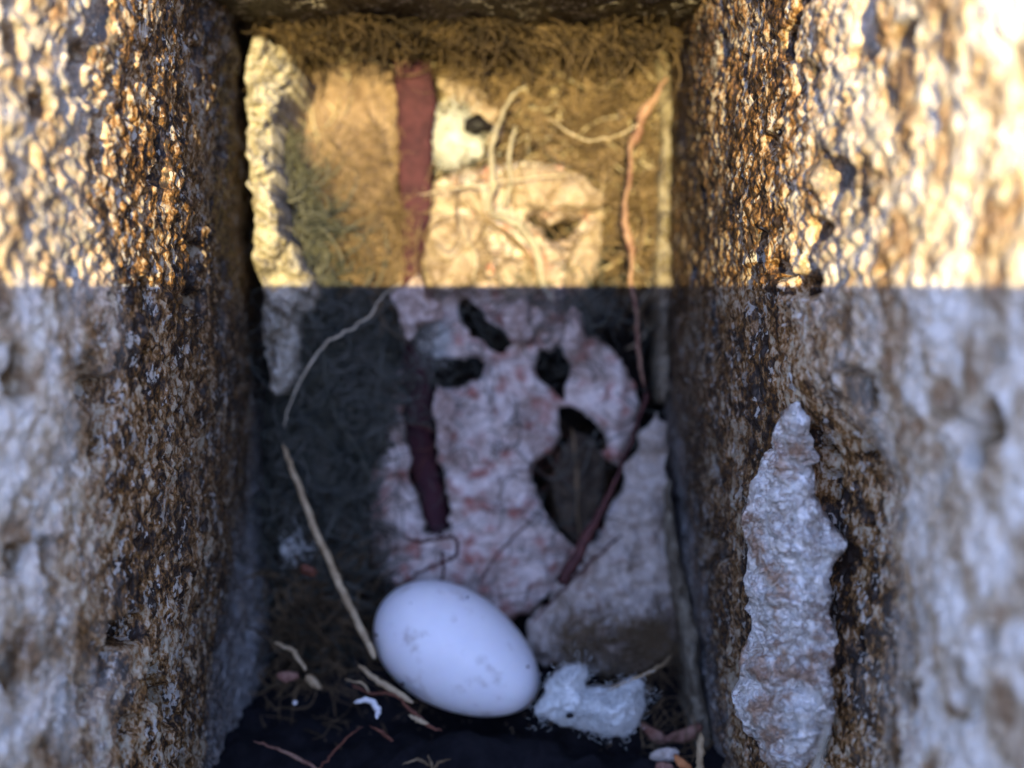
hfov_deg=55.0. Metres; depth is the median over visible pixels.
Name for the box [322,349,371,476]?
hair
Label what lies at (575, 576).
twig
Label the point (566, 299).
edge fuzz
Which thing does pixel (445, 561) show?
thread
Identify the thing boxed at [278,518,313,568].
down tuft
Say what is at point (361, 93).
bark sheet
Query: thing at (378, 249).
brown fibre
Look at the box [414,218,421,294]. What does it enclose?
hair
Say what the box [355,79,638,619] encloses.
bark sheet
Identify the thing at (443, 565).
thread
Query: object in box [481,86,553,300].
forked stem
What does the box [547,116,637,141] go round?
hair
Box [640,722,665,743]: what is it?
bark chip
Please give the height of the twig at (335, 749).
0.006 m
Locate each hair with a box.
[284,283,400,425]
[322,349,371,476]
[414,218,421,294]
[418,172,572,194]
[435,171,457,252]
[458,211,476,283]
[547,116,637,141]
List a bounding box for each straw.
[274,641,306,669]
[282,445,375,658]
[358,665,412,702]
[607,655,671,691]
[695,733,705,767]
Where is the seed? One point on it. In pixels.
(476, 123)
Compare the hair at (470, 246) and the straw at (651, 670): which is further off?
the hair at (470, 246)
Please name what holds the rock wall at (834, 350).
on the ground
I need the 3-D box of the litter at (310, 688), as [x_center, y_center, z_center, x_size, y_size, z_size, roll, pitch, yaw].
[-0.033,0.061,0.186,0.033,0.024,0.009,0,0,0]
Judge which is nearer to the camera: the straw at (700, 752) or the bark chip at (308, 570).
the straw at (700, 752)
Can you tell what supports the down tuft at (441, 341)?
attached to the bird nest
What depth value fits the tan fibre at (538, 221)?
0.20 m
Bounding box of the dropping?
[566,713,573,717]
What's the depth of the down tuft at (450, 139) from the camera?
0.21 m
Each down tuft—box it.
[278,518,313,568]
[410,305,465,367]
[431,94,502,184]
[527,642,658,749]
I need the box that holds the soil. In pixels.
[212,592,724,767]
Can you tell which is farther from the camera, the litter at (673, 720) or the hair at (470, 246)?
the hair at (470, 246)
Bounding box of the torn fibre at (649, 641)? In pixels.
[529,584,693,705]
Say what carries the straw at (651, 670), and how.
on the down tuft at (602, 711)
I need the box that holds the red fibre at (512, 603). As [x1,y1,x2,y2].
[382,351,584,616]
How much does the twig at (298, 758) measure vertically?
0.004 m
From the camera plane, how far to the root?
0.18 m
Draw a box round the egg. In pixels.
[373,580,539,716]
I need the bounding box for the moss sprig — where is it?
[402,754,450,767]
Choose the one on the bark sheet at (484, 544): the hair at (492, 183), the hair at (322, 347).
the hair at (492, 183)
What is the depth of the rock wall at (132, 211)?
0.14 m
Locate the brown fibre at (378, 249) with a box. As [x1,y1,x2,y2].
[293,77,463,343]
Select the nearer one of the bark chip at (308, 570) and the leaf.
the bark chip at (308, 570)
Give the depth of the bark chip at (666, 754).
0.17 m
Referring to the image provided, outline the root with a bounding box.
[345,679,441,731]
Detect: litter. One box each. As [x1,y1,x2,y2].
[257,638,424,748]
[639,694,713,762]
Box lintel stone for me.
[216,0,701,75]
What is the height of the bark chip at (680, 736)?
0.004 m
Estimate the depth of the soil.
0.19 m
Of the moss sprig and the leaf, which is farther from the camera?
the leaf
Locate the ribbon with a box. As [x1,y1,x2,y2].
[392,60,448,535]
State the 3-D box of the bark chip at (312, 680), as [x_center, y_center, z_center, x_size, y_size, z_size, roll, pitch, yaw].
[-0.037,0.056,0.185,0.003,0.003,0.001,0,0,0]
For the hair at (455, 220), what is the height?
0.018 m
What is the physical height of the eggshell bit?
0.004 m
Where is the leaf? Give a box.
[552,428,604,542]
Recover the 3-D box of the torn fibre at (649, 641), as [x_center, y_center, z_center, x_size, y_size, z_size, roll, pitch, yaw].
[0.023,0.055,0.197,0.041,0.029,0.007,0,0,0]
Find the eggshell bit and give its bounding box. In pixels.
[354,697,380,718]
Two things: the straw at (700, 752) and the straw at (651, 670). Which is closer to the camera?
the straw at (700, 752)
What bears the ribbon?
hanging from the bird nest
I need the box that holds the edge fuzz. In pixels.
[320,241,668,620]
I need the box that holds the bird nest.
[232,11,689,694]
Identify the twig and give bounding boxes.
[253,741,316,767]
[319,726,362,767]
[479,513,539,583]
[532,534,621,621]
[557,391,648,585]
[621,75,666,387]
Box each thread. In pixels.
[403,535,458,584]
[440,550,445,580]
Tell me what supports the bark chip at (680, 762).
on the soil
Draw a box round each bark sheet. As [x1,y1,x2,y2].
[297,54,402,292]
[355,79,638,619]
[525,413,677,676]
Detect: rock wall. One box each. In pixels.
[0,0,323,767]
[644,0,1023,767]
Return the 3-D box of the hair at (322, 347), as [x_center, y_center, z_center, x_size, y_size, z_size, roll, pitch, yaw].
[-0.033,-0.006,0.194,0.023,0.029,0.004,0,0,0]
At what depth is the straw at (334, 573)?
0.19 m
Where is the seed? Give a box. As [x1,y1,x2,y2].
[463,113,493,134]
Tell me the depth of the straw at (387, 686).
0.18 m
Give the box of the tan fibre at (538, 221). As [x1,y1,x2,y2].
[379,111,668,358]
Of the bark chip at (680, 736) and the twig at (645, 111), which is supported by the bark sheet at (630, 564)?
the twig at (645, 111)
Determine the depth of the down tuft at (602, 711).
0.18 m
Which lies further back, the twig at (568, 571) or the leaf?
the leaf
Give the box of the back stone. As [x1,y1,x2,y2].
[317,174,401,240]
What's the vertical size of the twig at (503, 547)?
0.014 m
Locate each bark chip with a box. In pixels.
[277,671,299,682]
[300,564,317,576]
[305,674,321,689]
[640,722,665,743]
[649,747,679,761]
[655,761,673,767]
[665,723,702,742]
[674,754,691,767]
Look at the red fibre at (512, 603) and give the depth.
0.20 m
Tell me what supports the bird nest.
on the soil
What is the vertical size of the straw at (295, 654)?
0.005 m
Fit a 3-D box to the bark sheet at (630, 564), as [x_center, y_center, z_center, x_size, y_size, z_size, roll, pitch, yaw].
[0.019,0.033,0.202,0.032,0.054,0.010,0,0,0]
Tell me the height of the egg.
0.025 m
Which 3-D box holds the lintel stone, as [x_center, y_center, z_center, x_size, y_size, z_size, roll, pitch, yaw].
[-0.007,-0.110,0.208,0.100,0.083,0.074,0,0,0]
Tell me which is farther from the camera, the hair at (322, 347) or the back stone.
the back stone
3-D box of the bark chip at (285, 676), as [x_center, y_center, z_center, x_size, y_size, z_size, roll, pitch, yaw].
[-0.042,0.055,0.185,0.004,0.002,0.001,0,0,0]

